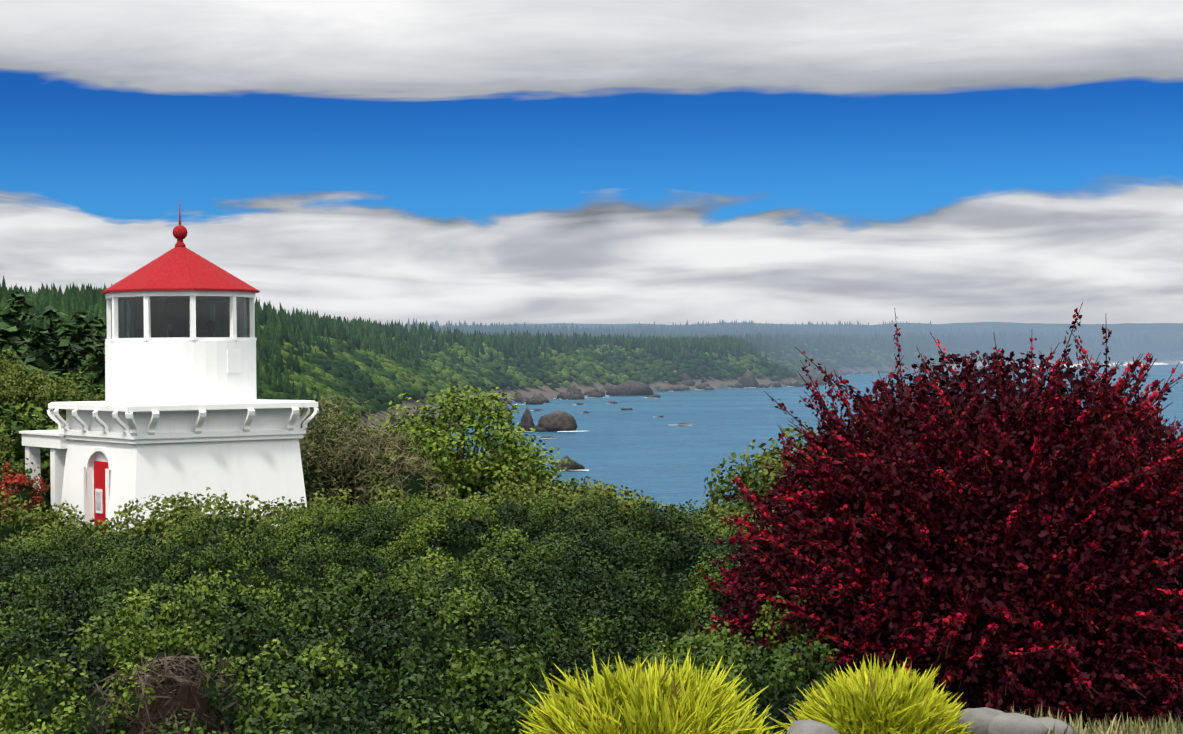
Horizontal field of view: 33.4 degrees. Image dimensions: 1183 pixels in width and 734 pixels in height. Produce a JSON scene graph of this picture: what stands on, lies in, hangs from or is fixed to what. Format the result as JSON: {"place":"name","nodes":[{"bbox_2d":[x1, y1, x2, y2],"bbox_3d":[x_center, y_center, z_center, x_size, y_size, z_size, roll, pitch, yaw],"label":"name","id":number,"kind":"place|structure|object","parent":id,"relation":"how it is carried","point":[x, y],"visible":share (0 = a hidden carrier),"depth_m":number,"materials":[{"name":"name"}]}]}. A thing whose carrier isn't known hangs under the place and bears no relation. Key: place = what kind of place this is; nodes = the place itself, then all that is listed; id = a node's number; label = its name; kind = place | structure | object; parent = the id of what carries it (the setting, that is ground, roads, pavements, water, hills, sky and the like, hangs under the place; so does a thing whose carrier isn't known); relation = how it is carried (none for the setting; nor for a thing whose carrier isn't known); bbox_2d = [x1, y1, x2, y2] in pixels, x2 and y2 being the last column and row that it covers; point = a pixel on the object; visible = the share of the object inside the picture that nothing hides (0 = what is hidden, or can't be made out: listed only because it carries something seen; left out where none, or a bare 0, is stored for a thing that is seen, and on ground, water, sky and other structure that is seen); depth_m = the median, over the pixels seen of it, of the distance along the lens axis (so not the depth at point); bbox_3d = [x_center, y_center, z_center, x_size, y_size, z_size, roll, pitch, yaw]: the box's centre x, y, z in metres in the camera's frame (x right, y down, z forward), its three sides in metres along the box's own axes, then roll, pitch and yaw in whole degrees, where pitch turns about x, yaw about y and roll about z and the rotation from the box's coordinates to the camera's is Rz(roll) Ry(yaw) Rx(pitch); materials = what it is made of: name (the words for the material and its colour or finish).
{"place":"outdoors","nodes":[
{"label":"outdoors","id":0,"kind":"place"},
{"bbox_2d":[0,275,1182,426],"bbox_3d":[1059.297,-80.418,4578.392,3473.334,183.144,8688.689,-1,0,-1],"label":"forested hillside","id":1,"kind":"structure","parent":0,"point":[301,355],"depth_m":2723.73,"materials":[{"name":"green plant"}]},
{"bbox_2d":[0,0,1182,325],"label":"sky","id":2,"kind":"structure","parent":0,"point":[668,162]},
{"bbox_2d":[343,322,1182,731],"bbox_3d":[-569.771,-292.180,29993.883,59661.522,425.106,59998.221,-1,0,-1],"label":"terrain","id":3,"kind":"structure","parent":0,"point":[1165,332],"depth_m":8215.53,"materials":[{"name":"green plant"}]},
{"bbox_2d":[19,430,67,516],"bbox_3d":[-12.427,3.127,48.164,2.400,3.130,2.800,-1,0,-37],"label":"entrance porch","id":4,"kind":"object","parent":3,"relation":"on","point":[54,441],"depth_m":47.14,"materials":[{"name":"white paint"}]},
{"bbox_2d":[0,292,106,399],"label":"conifer trees","id":5,"kind":"object","parent":3,"relation":"on","point":[87,341],"visible":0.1,"depth_m":183.61,"materials":[{"name":"green plant"}]},
{"bbox_2d":[80,646,262,733],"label":"dead hedge","id":6,"kind":"object","parent":3,"relation":"on","point":[163,671],"depth_m":8.71,"materials":[{"name":"brown plant"}]},
{"bbox_2d":[48,291,317,443],"bbox_3d":[-9.625,-0.029,46.264,4.680,3.410,4.680,-1,0,-37],"label":"lighthouse","id":7,"kind":"object","parent":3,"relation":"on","point":[178,383],"depth_m":44.79,"materials":[{"name":"white paint"}]},
{"bbox_2d":[101,247,259,293],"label":"lighthouse roof","id":8,"kind":"structure","parent":7,"relation":"on","point":[180,269],"depth_m":45.25,"materials":[{"name":"red metal"}]},
{"bbox_2d":[172,201,187,246],"bbox_3d":[-9.654,-3.349,46.249,0.350,1.150,0.350,-1,0,-37],"label":"roof finial","id":9,"kind":"object","parent":8,"relation":"on","point":[179,232],"visible":0.9,"depth_m":46.15,"materials":[{"name":"red metal"}]},
{"bbox_2d":[47,407,318,435],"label":"brackets","id":10,"kind":"object","parent":7,"relation":"attached to","point":[59,420],"visible":0.6,"depth_m":44.70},
{"bbox_2d":[60,438,306,530],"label":"lighthouse base wall","id":11,"kind":"structure","parent":3,"relation":"on","point":[264,470],"depth_m":44.69,"materials":[{"name":"white paint"}]},
{"bbox_2d":[82,447,111,520],"bbox_3d":[-11.271,3.023,45.038,0.162,2.386,1.434,-1,0,-37],"label":"door frame","id":12,"kind":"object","parent":11,"relation":"attached to","point":[95,450],"depth_m":45.02,"materials":[{"name":"white wood"}]},
{"bbox_2d":[94,461,109,531],"bbox_3d":[-11.171,3.195,45.112,0.070,2.060,1.000,-1,0,-37],"label":"door","id":13,"kind":"structure","parent":11,"relation":"in","point":[100,467],"depth_m":45.19,"materials":[{"name":"red wood"}]},
{"bbox_2d":[95,489,102,513],"bbox_3d":[-11.292,3.076,45.222,0.030,0.550,0.360,-1,0,-37],"label":"window frame","id":14,"kind":"object","parent":13,"relation":"attached to","point":[101,491],"visible":0.64,"depth_m":45.08,"materials":[{"name":"white wood"}]},
{"bbox_2d":[96,492,100,510],"bbox_3d":[-11.306,3.076,45.211,0.011,0.430,0.260,-1,0,-37],"label":"lighthouse door sign","id":15,"kind":"object","parent":14,"relation":"in","point":[98,501],"visible":1,"depth_m":45.20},
{"bbox_2d":[5,296,544,500],"bbox_3d":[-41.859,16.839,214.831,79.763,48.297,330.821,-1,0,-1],"label":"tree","id":16,"kind":"object","parent":3,"relation":"on","point":[457,456],"visible":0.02,"depth_m":63.74,"materials":[{"name":"green plant"}]},
{"bbox_2d":[0,365,613,498],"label":"broadleaf trees","id":17,"kind":"object","parent":3,"relation":"on","point":[15,422],"visible":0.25,"depth_m":62.27,"materials":[{"name":"green plant"}]},
{"bbox_2d":[299,395,458,510],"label":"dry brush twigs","id":18,"kind":"object","parent":3,"relation":"on","point":[354,445],"visible":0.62,"depth_m":51.09,"materials":[{"name":"green plant"}]},
{"bbox_2d":[0,349,781,566],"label":"ground shrubs","id":19,"kind":"object","parent":3,"relation":"on","point":[40,384],"depth_m":41.54,"materials":[{"name":"green plant"}]},
{"bbox_2d":[0,462,49,523],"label":"red flowering shrub","id":20,"kind":"object","parent":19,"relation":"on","point":[17,478],"visible":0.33,"depth_m":45.52,"materials":[{"name":"red plant"}]},
{"bbox_2d":[0,486,1007,733],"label":"green shrub","id":21,"kind":"object","parent":3,"relation":"on","point":[131,614],"depth_m":11.63,"materials":[{"name":"green plant"}]},
{"bbox_2d":[439,421,844,522],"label":"bluff shrubs","id":22,"kind":"object","parent":3,"relation":"on","point":[751,477],"depth_m":50.23,"materials":[{"name":"green plant"}]},
{"bbox_2d":[513,647,786,733],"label":"ornamental grass","id":23,"kind":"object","parent":3,"relation":"on","point":[691,704],"depth_m":6.88,"materials":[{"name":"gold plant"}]},
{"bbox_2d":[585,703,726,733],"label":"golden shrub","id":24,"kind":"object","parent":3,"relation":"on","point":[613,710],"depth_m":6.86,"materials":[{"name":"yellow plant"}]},
{"bbox_2d":[359,360,1152,497],"bbox_3d":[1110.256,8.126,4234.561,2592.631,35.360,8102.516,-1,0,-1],"label":"sea stacks and shore rocks","id":25,"kind":"object","parent":3,"relation":"on","point":[555,421],"visible":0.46,"depth_m":2482.82,"materials":[{"name":"grey stone"}]},
{"bbox_2d":[786,720,838,733],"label":"garden rock","id":26,"kind":"object","parent":3,"relation":"on","point":[805,727],"visible":1,"depth_m":7.17,"materials":[{"name":"grey stone"}]},
{"bbox_2d":[685,302,1182,727],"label":"red barberry","id":27,"kind":"object","parent":3,"relation":"on","point":[1012,566],"depth_m":10.25,"materials":[{"name":"red plant"}]},
{"bbox_2d":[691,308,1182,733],"bbox_3d":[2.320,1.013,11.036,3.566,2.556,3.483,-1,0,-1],"label":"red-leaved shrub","id":28,"kind":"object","parent":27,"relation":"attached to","point":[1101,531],"visible":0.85,"depth_m":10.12,"materials":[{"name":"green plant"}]},
{"bbox_2d":[1005,704,1182,733],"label":"dry grass","id":29,"kind":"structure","parent":3,"relation":"on","point":[1165,728],"depth_m":7.93,"materials":[{"name":"beige plant"}]},
{"bbox_2d":[956,707,1004,733],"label":"garden rock","id":30,"kind":"object","parent":29,"relation":"on","point":[981,717],"visible":0.4,"depth_m":7.54,"materials":[{"name":"grey stone"}]},
{"bbox_2d":[987,713,1051,733],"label":"garden rock","id":31,"kind":"object","parent":29,"relation":"on","point":[1008,723],"visible":0.98,"depth_m":7.36,"materials":[{"name":"grey stone"}]},
{"bbox_2d":[1035,717,1076,733],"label":"garden rock","id":32,"kind":"object","parent":29,"relation":"on","point":[1048,722],"visible":0.5,"depth_m":7.47,"materials":[{"name":"grey stone"}]},
{"bbox_2d":[435,364,1182,516],"bbox_3d":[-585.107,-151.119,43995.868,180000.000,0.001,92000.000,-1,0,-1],"label":"sea water","id":33,"kind":"structure","parent":0,"point":[665,459],"depth_m":1380.27,"materials":[{"name":"blue liquid"}]},
{"bbox_2d":[435,369,973,470],"bbox_3d":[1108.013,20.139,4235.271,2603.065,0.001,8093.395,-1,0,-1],"label":"surf foam","id":34,"kind":"object","parent":33,"relation":"on","point":[573,431],"visible":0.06,"depth_m":1333.03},
{"bbox_2d":[1027,362,1182,367],"bbox_3d":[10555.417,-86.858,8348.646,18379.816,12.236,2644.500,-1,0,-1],"label":"surf","id":35,"kind":"structure","parent":0,"point":[1158,363],"depth_m":7984.60,"materials":[{"name":"white liquid"}]}
]}

